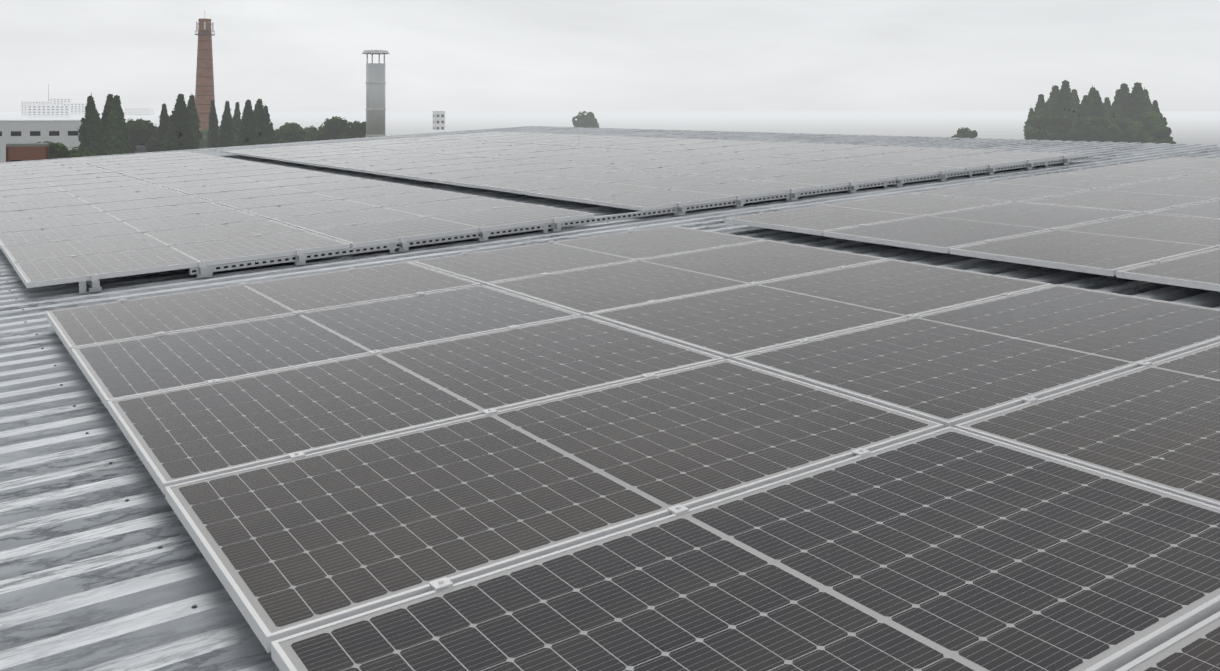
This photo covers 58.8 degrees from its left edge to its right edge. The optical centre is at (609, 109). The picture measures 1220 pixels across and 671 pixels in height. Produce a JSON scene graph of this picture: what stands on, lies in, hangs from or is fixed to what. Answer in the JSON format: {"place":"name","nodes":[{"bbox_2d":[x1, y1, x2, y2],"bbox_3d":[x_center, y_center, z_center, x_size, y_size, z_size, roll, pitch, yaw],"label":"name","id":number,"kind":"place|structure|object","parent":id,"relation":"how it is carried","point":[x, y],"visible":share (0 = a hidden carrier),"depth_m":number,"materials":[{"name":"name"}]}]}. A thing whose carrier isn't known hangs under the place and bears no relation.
{"place":"outdoors","nodes":[
{"label":"outdoors","id":0,"kind":"place"},
{"bbox_2d":[0,120,80,161],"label":"building","id":1,"kind":"structure","parent":0,"point":[65,132],"depth_m":170.79,"materials":[{"name":"grey paint"}]},
{"bbox_2d":[0,126,1219,670],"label":"corrugated roof","id":2,"kind":"structure","parent":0,"point":[92,578],"depth_m":3.74,"materials":[{"name":"silver metal"}]},
{"bbox_2d":[0,111,1219,145],"bbox_3d":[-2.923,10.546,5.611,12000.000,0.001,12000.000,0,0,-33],"label":"ground","id":3,"kind":"structure","parent":0,"point":[1195,127],"depth_m":1013.57,"materials":[{"name":"grey"}]},
{"bbox_2d":[6,142,49,161],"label":"brick building","id":4,"kind":"structure","parent":3,"relation":"on","point":[27,151],"depth_m":117.02,"materials":[{"name":"red brick"}]},
{"bbox_2d":[28,105,70,117],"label":"skyline block","id":5,"kind":"structure","parent":3,"relation":"on","point":[49,111],"depth_m":1307.91,"materials":[{"name":"grey"}]},
{"bbox_2d":[37,141,91,158],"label":"broad tree","id":6,"kind":"object","parent":3,"relation":"on","point":[57,150],"visible":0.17,"depth_m":119.92,"materials":[{"name":"green plant"}]},
{"bbox_2d":[77,93,106,155],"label":"poplar tree","id":7,"kind":"object","parent":3,"relation":"on","point":[91,129],"visible":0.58,"depth_m":140.33,"materials":[{"name":"green plant"}]},
{"bbox_2d":[102,95,130,154],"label":"poplar tree","id":8,"kind":"object","parent":3,"relation":"on","point":[116,138],"visible":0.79,"depth_m":139.96,"materials":[{"name":"green plant"}]},
{"bbox_2d":[126,118,166,153],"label":"broad tree","id":9,"kind":"object","parent":3,"relation":"on","point":[147,135],"visible":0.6,"depth_m":149.01,"materials":[{"name":"green plant"}]},
{"bbox_2d":[160,94,198,150],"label":"poplar tree","id":10,"kind":"object","parent":3,"relation":"on","point":[180,135],"visible":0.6,"depth_m":146.53,"materials":[{"name":"green plant"}]},
{"bbox_2d":[187,95,204,148],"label":"poplar tree","id":11,"kind":"object","parent":3,"relation":"on","point":[195,120],"visible":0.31,"depth_m":149.99,"materials":[{"name":"green plant"}]},
{"bbox_2d":[195,18,214,130],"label":"brick chimney","id":12,"kind":"object","parent":3,"relation":"on","point":[204,93],"visible":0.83,"depth_m":280.45,"materials":[{"name":"brown brick"}]},
{"bbox_2d":[207,100,219,147],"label":"poplar tree","id":13,"kind":"object","parent":3,"relation":"on","point":[213,136],"visible":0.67,"depth_m":160.51,"materials":[{"name":"green plant"}]},
{"bbox_2d":[217,101,235,147],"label":"poplar tree","id":14,"kind":"object","parent":3,"relation":"on","point":[226,135],"visible":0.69,"depth_m":158.45,"materials":[{"name":"green plant"}]},
{"bbox_2d":[235,99,260,145],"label":"poplar tree","id":15,"kind":"object","parent":3,"relation":"on","point":[248,132],"visible":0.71,"depth_m":155.09,"materials":[{"name":"green plant"}]},
{"bbox_2d":[252,99,273,144],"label":"poplar tree","id":16,"kind":"object","parent":3,"relation":"on","point":[261,123],"visible":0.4,"depth_m":157.56,"materials":[{"name":"green plant"}]},
{"bbox_2d":[274,122,317,143],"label":"broad tree","id":17,"kind":"object","parent":3,"relation":"on","point":[287,132],"visible":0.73,"depth_m":163.98,"materials":[{"name":"green plant"}]},
{"bbox_2d":[315,116,354,140],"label":"broad tree","id":18,"kind":"object","parent":3,"relation":"on","point":[333,128],"visible":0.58,"depth_m":168.84,"materials":[{"name":"green plant"}]},
{"bbox_2d":[362,50,388,136],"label":"steel exhaust stack","id":19,"kind":"object","parent":3,"relation":"on","point":[375,83],"visible":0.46,"depth_m":61.76,"materials":[{"name":"white metal"}]},
{"bbox_2d":[1024,114,1066,140],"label":"broad tree","id":20,"kind":"object","parent":3,"relation":"on","point":[1055,129],"visible":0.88,"depth_m":206.76,"materials":[{"name":"green plant"}]},
{"bbox_2d":[1050,80,1077,124],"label":"poplar tree","id":21,"kind":"object","parent":3,"relation":"on","point":[1064,105],"visible":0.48,"depth_m":217.18,"materials":[{"name":"green plant"}]},
{"bbox_2d":[1072,116,1121,141],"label":"broad tree","id":22,"kind":"object","parent":3,"relation":"on","point":[1096,128],"visible":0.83,"depth_m":205.24,"materials":[{"name":"green plant"}]},
{"bbox_2d":[1107,89,1128,119],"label":"poplar tree","id":23,"kind":"object","parent":3,"relation":"on","point":[1118,109],"visible":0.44,"depth_m":218.64,"materials":[{"name":"green plant"}]},
{"bbox_2d":[1125,82,1149,121],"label":"poplar tree","id":24,"kind":"object","parent":3,"relation":"on","point":[1137,101],"visible":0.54,"depth_m":219.91,"materials":[{"name":"green plant"}]},
{"bbox_2d":[1123,111,1167,143],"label":"broad tree","id":25,"kind":"object","parent":3,"relation":"on","point":[1146,126],"visible":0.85,"depth_m":205.85,"materials":[{"name":"green plant"}]},
{"bbox_2d":[0,0,1219,110],"label":"sky","id":26,"kind":"structure","parent":0,"point":[289,55],"materials":[{"name":"white"}]},
{"bbox_3d":[7.227,5.516,14.569,40.246,10.060,33.700,0,0,-33],"label":"factory","id":27,"kind":"object","parent":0,"visible":0},
{"bbox_2d":[0,169,112,180],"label":"solar panel","id":28,"kind":"object","parent":27,"relation":"on","point":[53,174],"visible":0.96,"depth_m":16.30,"materials":[{"name":"white"}]},
{"bbox_2d":[0,172,124,184],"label":"solar panel","id":29,"kind":"object","parent":27,"relation":"on","point":[54,178],"visible":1,"depth_m":15.41,"materials":[{"name":"white"}]},
{"bbox_2d":[0,176,137,190],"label":"solar panel","id":30,"kind":"object","parent":27,"relation":"on","point":[59,183],"visible":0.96,"depth_m":14.52,"materials":[{"name":"white"}]},
{"bbox_2d":[0,179,151,196],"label":"solar panel","id":31,"kind":"object","parent":27,"relation":"on","point":[3,193],"visible":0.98,"depth_m":13.63,"materials":[{"name":"white"}]},
{"bbox_2d":[0,184,168,203],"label":"solar panel","id":32,"kind":"object","parent":27,"relation":"on","point":[74,193],"visible":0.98,"depth_m":12.76,"materials":[{"name":"white"}]},
{"bbox_2d":[96,157,231,168],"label":"solar panel","id":33,"kind":"object","parent":27,"relation":"on","point":[159,162],"visible":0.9,"depth_m":18.15,"materials":[{"name":"white"}]},
{"bbox_2d":[106,159,249,171],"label":"solar panel","id":34,"kind":"object","parent":27,"relation":"on","point":[175,165],"visible":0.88,"depth_m":17.27,"materials":[{"name":"white"}]},
{"bbox_2d":[116,161,263,175],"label":"solar panel","id":35,"kind":"object","parent":27,"relation":"on","point":[170,169],"visible":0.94,"depth_m":16.37,"materials":[{"name":"white"}]},
{"bbox_2d":[127,164,284,179],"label":"solar panel","id":36,"kind":"object","parent":27,"relation":"on","point":[201,171],"visible":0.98,"depth_m":15.50,"materials":[{"name":"white"}]},
{"bbox_2d":[140,167,310,183],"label":"solar panel","id":37,"kind":"object","parent":27,"relation":"on","point":[217,175],"visible":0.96,"depth_m":14.62,"materials":[{"name":"white"}]},
{"bbox_2d":[156,171,335,188],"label":"solar panel","id":38,"kind":"object","parent":27,"relation":"on","point":[231,180],"visible":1,"depth_m":13.76,"materials":[{"name":"white"}]},
{"bbox_2d":[172,175,362,194],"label":"solar panel","id":39,"kind":"object","parent":27,"relation":"on","point":[252,185],"visible":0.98,"depth_m":12.87,"materials":[{"name":"white"}]},
{"bbox_2d":[0,154,561,292],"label":"mounting","id":40,"kind":"object","parent":27,"relation":"on","point":[93,283],"visible":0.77,"depth_m":7.76,"materials":[{"name":"silver metal"}]},
{"bbox_2d":[0,189,188,211],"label":"solar panel","id":41,"kind":"object","parent":40,"relation":"on","point":[36,204],"visible":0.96,"depth_m":11.84,"materials":[{"name":"white"}]},
{"bbox_2d":[0,195,210,220],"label":"solar panel","id":42,"kind":"object","parent":40,"relation":"on","point":[91,208],"visible":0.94,"depth_m":10.96,"materials":[{"name":"white"}]},
{"bbox_2d":[0,202,236,232],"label":"solar panel","id":43,"kind":"object","parent":40,"relation":"on","point":[88,218],"visible":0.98,"depth_m":10.06,"materials":[{"name":"white"}]},
{"bbox_2d":[0,210,266,249],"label":"solar panel","id":44,"kind":"object","parent":40,"relation":"on","point":[102,229],"visible":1,"depth_m":9.16,"materials":[{"name":"white"}]},
{"bbox_2d":[2,219,302,265],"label":"solar panel","id":45,"kind":"object","parent":40,"relation":"on","point":[69,248],"visible":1,"depth_m":8.27,"materials":[{"name":"white"}]},
{"bbox_2d":[13,230,349,287],"bbox_3d":[-2.936,1.008,7.468,2.000,0.034,1.017,-3,2,-33],"label":"solar panel","id":46,"kind":"object","parent":40,"relation":"on","point":[49,272],"visible":1,"depth_m":7.32,"materials":[{"name":"white"}]},
{"bbox_2d":[192,179,396,201],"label":"solar panel","id":47,"kind":"object","parent":40,"relation":"on","point":[272,191],"visible":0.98,"depth_m":12.01,"materials":[{"name":"white"}]},
{"bbox_2d":[213,184,434,209],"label":"solar panel","id":48,"kind":"object","parent":40,"relation":"on","point":[258,202],"visible":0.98,"depth_m":11.12,"materials":[{"name":"white"}]},
{"bbox_2d":[239,190,478,219],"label":"solar panel","id":49,"kind":"object","parent":40,"relation":"on","point":[288,210],"visible":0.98,"depth_m":10.26,"materials":[{"name":"white"}]},
{"bbox_2d":[270,196,527,230],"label":"solar panel","id":50,"kind":"object","parent":40,"relation":"on","point":[347,217],"visible":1,"depth_m":9.38,"materials":[{"name":"white"}]},
{"bbox_2d":[308,204,593,247],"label":"solar panel","id":51,"kind":"object","parent":40,"relation":"on","point":[391,231],"visible":1,"depth_m":8.43,"materials":[{"name":"white"}]},
{"bbox_2d":[118,230,1151,590],"bbox_3d":[1.299,0.986,2.798,3.363,0.109,9.433,-4,2,-33],"label":"mounting","id":52,"kind":"object","parent":27,"relation":"on","point":[446,582],"visible":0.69,"depth_m":3.54,"materials":[{"name":"silver metal"}]},
{"bbox_2d":[45,261,480,354],"bbox_3d":[-1.809,1.009,5.727,2.000,0.032,1.017,-4,2,-33],"label":"solar panel","id":53,"kind":"object","parent":52,"relation":"on","point":[81,326],"visible":0.98,"depth_m":5.62,"materials":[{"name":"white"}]},
{"bbox_2d":[71,285,581,408],"bbox_3d":[-1.244,1.010,4.856,2.000,0.034,1.017,-4,2,-33],"label":"solar panel","id":54,"kind":"object","parent":52,"relation":"on","point":[116,370],"visible":0.98,"depth_m":4.74,"materials":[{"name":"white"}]},
{"bbox_2d":[107,315,723,494],"bbox_3d":[-0.681,1.008,3.987,2.000,0.032,1.017,-3,2,-33],"label":"solar panel","id":55,"kind":"object","parent":52,"relation":"on","point":[184,434],"visible":1,"depth_m":3.84,"materials":[{"name":"black"}]},
{"bbox_2d":[165,359,943,652],"bbox_3d":[-0.118,1.010,3.117,2.000,0.032,1.017,-4,2,-33],"label":"solar panel","id":56,"kind":"object","parent":52,"relation":"on","point":[288,547],"visible":0.98,"depth_m":2.93,"materials":[{"name":"black"}]},
{"bbox_2d":[411,226,764,284],"bbox_3d":[-0.115,0.904,6.825,2.000,0.035,1.017,-3,2,-33],"label":"solar panel","id":57,"kind":"object","parent":52,"relation":"on","point":[493,266],"visible":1,"depth_m":6.74,"materials":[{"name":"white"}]},
{"bbox_2d":[486,240,888,315],"bbox_3d":[0.449,0.904,5.954,2.000,0.033,1.017,-4,2,-33],"label":"solar panel","id":58,"kind":"object","parent":52,"relation":"on","point":[585,291],"visible":0.98,"depth_m":5.86,"materials":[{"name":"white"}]},
{"bbox_2d":[271,426,1219,670],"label":"solar panel","id":59,"kind":"object","parent":52,"relation":"on","point":[949,548],"visible":1,"depth_m":2.26,"materials":[{"name":"black"}]},
{"bbox_2d":[588,259,1052,359],"bbox_3d":[1.014,0.904,5.083,2.000,0.033,1.017,-3,2,-33],"label":"solar panel","id":60,"kind":"object","parent":52,"relation":"on","point":[729,323],"visible":0.96,"depth_m":4.97,"materials":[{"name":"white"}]},
{"bbox_2d":[732,284,1219,427],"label":"solar panel","id":61,"kind":"object","parent":52,"relation":"on","point":[952,367],"visible":1,"depth_m":4.06,"materials":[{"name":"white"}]},
{"bbox_2d":[954,341,1219,507],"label":"solar panel","id":62,"kind":"object","parent":52,"relation":"on","point":[1156,424],"visible":1,"depth_m":3.18,"materials":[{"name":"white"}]},
{"bbox_2d":[286,137,1069,214],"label":"mounting brackets","id":63,"kind":"object","parent":27,"relation":"on","point":[795,196],"visible":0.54,"depth_m":10.89,"materials":[{"name":"silver metal"}]},
{"bbox_2d":[248,147,374,158],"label":"solar panel","id":64,"kind":"object","parent":63,"relation":"on","point":[262,155],"visible":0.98,"depth_m":19.44,"materials":[{"name":"white"}]},
{"bbox_2d":[264,148,391,160],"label":"solar panel","id":65,"kind":"object","parent":63,"relation":"on","point":[280,157],"visible":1,"depth_m":18.54,"materials":[{"name":"white"}]},
{"bbox_2d":[281,150,415,163],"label":"solar panel","id":66,"kind":"object","parent":63,"relation":"on","point":[303,159],"visible":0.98,"depth_m":17.69,"materials":[{"name":"white"}]},
{"bbox_2d":[301,152,444,166],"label":"solar panel","id":67,"kind":"object","parent":63,"relation":"on","point":[320,163],"visible":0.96,"depth_m":16.83,"materials":[{"name":"white"}]},
{"bbox_2d":[322,154,473,169],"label":"solar panel","id":68,"kind":"object","parent":63,"relation":"on","point":[343,166],"visible":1,"depth_m":15.95,"materials":[{"name":"white"}]},
{"bbox_2d":[346,157,507,173],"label":"solar panel","id":69,"kind":"object","parent":63,"relation":"on","point":[367,169],"visible":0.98,"depth_m":15.06,"materials":[{"name":"white"}]},
{"bbox_2d":[373,160,544,177],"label":"solar panel","id":70,"kind":"object","parent":63,"relation":"on","point":[400,173],"visible":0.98,"depth_m":14.19,"materials":[{"name":"white"}]},
{"bbox_2d":[403,142,523,151],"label":"solar panel","id":71,"kind":"object","parent":63,"relation":"on","point":[461,147],"visible":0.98,"depth_m":18.85,"materials":[{"name":"white"}]},
{"bbox_2d":[426,144,554,153],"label":"solar panel","id":72,"kind":"object","parent":63,"relation":"on","point":[481,149],"visible":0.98,"depth_m":17.96,"materials":[{"name":"white"}]},
{"bbox_2d":[404,163,581,182],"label":"solar panel","id":73,"kind":"object","parent":63,"relation":"on","point":[433,177],"visible":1,"depth_m":13.32,"materials":[{"name":"white"}]},
{"bbox_2d":[450,145,588,156],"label":"solar panel","id":74,"kind":"object","parent":63,"relation":"on","point":[520,150],"visible":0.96,"depth_m":17.09,"materials":[{"name":"white"}]},
{"bbox_2d":[438,166,627,187],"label":"solar panel","id":75,"kind":"object","parent":63,"relation":"on","point":[474,182],"visible":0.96,"depth_m":12.46,"materials":[{"name":"white"}]},
{"bbox_2d":[479,147,623,159],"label":"solar panel","id":76,"kind":"object","parent":63,"relation":"on","point":[548,153],"visible":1,"depth_m":16.21,"materials":[{"name":"white"}]},
{"bbox_2d":[478,170,685,194],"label":"solar panel","id":77,"kind":"object","parent":63,"relation":"on","point":[519,187],"visible":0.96,"depth_m":11.57,"materials":[{"name":"white"}]},
{"bbox_2d":[510,149,665,162],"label":"solar panel","id":78,"kind":"object","parent":63,"relation":"on","point":[556,158],"visible":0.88,"depth_m":15.35,"materials":[{"name":"white"}]},
{"bbox_2d":[564,137,688,146],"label":"solar panel","id":79,"kind":"object","parent":63,"relation":"on","point":[621,142],"visible":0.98,"depth_m":18.19,"materials":[{"name":"white"}]},
{"bbox_2d":[547,151,707,165],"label":"solar panel","id":80,"kind":"object","parent":63,"relation":"on","point":[625,158],"visible":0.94,"depth_m":14.47,"materials":[{"name":"white"}]},
{"bbox_2d":[525,174,747,201],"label":"solar panel","id":81,"kind":"object","parent":63,"relation":"on","point":[575,193],"visible":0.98,"depth_m":10.69,"materials":[{"name":"white"}]},
{"bbox_2d":[189,155,1091,274],"bbox_3d":[1.369,0.796,9.665,9.765,0.041,0.041,-4,2,-33],"label":"mounting rail","id":82,"kind":"object","parent":63,"relation":"attached to","point":[275,259],"visible":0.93,"depth_m":8.60,"materials":[{"name":"grey metal"}]},
{"bbox_2d":[192,157,1087,272],"bbox_3d":[1.361,0.796,9.678,9.761,0.037,0.006,-4,2,-33],"label":"strut web","id":83,"kind":"object","parent":82,"relation":"attached to","point":[309,256],"visible":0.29,"depth_m":8.61,"materials":[{"name":"grey metal"}]},
{"bbox_2d":[596,139,726,148],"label":"solar panel","id":84,"kind":"object","parent":63,"relation":"on","point":[656,144],"visible":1,"depth_m":17.30,"materials":[{"name":"white"}]},
{"bbox_2d":[592,154,759,169],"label":"solar panel","id":85,"kind":"object","parent":63,"relation":"on","point":[665,162],"visible":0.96,"depth_m":13.59,"materials":[{"name":"white"}]},
{"bbox_2d":[579,180,820,210],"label":"solar panel","id":86,"kind":"object","parent":63,"relation":"on","point":[674,197],"visible":1,"depth_m":9.76,"materials":[{"name":"white"}]},
{"bbox_2d":[634,140,769,150],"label":"solar panel","id":87,"kind":"object","parent":63,"relation":"on","point":[701,145],"visible":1,"depth_m":16.43,"materials":[{"name":"white"}]},
{"bbox_2d":[640,157,819,173],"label":"solar panel","id":88,"kind":"object","parent":63,"relation":"on","point":[723,165],"visible":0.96,"depth_m":12.73,"materials":[{"name":"white"}]},
{"bbox_2d":[673,142,822,153],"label":"solar panel","id":89,"kind":"object","parent":63,"relation":"on","point":[738,148],"visible":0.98,"depth_m":15.58,"materials":[{"name":"white"}]},
{"bbox_2d":[689,160,880,179],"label":"solar panel","id":90,"kind":"object","parent":63,"relation":"on","point":[781,170],"visible":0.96,"depth_m":11.84,"materials":[{"name":"white"}]},
{"bbox_2d":[720,143,875,156],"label":"solar panel","id":91,"kind":"object","parent":63,"relation":"on","point":[791,150],"visible":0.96,"depth_m":14.71,"materials":[{"name":"white"}]},
{"bbox_2d":[767,145,930,159],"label":"solar panel","id":92,"kind":"object","parent":63,"relation":"on","point":[847,152],"visible":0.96,"depth_m":13.81,"materials":[{"name":"white"}]},
{"bbox_2d":[751,164,964,188],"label":"solar panel","id":93,"kind":"object","parent":63,"relation":"on","point":[856,175],"visible":1,"depth_m":10.90,"materials":[{"name":"white"}]},
{"bbox_2d":[830,148,1004,163],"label":"solar panel","id":94,"kind":"object","parent":63,"relation":"on","point":[907,156],"visible":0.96,"depth_m":12.95,"materials":[{"name":"white"}]},
{"bbox_2d":[891,151,1082,170],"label":"solar panel","id":95,"kind":"object","parent":63,"relation":"on","point":[984,160],"visible":1,"depth_m":12.00,"materials":[{"name":"white"}]},
{"bbox_2d":[759,158,1219,262],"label":"mounting","id":96,"kind":"object","parent":27,"relation":"on","point":[1153,260],"visible":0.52,"depth_m":7.61,"materials":[{"name":"silver metal"}]},
{"bbox_2d":[725,193,1011,235],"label":"solar panel","id":97,"kind":"object","parent":96,"relation":"attached to","point":[819,220],"visible":0.96,"depth_m":8.06,"materials":[{"name":"white"}]},
{"bbox_2d":[823,202,1141,253],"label":"solar panel","id":98,"kind":"object","parent":96,"relation":"attached to","point":[945,232],"visible":1,"depth_m":7.18,"materials":[{"name":"white"}]},
{"bbox_2d":[914,173,1159,201],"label":"solar panel","id":99,"kind":"object","parent":96,"relation":"attached to","point":[1029,188],"visible":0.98,"depth_m":9.21,"materials":[{"name":"white"}]},
{"bbox_2d":[950,213,1219,276],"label":"solar panel","id":100,"kind":"object","parent":96,"relation":"attached to","point":[1110,247],"visible":1,"depth_m":6.26,"materials":[{"name":"white"}]},
{"bbox_2d":[1018,179,1219,212],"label":"solar panel","id":101,"kind":"object","parent":96,"relation":"attached to","point":[1150,196],"visible":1,"depth_m":8.30,"materials":[{"name":"white"}]},
{"bbox_2d":[1061,157,1219,178],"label":"solar panel","id":102,"kind":"object","parent":96,"relation":"attached to","point":[1169,167],"visible":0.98,"depth_m":10.28,"materials":[{"name":"white"}]},
{"bbox_2d":[1116,247,1219,291],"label":"solar panel","id":103,"kind":"object","parent":96,"relation":"attached to","point":[1199,270],"visible":1,"depth_m":5.39,"materials":[{"name":"white"}]},
{"bbox_2d":[1147,199,1219,218],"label":"solar panel","id":104,"kind":"object","parent":96,"relation":"attached to","point":[1209,209],"visible":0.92,"depth_m":7.42,"materials":[{"name":"white"}]},
{"bbox_2d":[1115,611,1219,670],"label":"solar panel","id":105,"kind":"object","parent":27,"relation":"on","point":[1196,647],"visible":1,"depth_m":1.95,"materials":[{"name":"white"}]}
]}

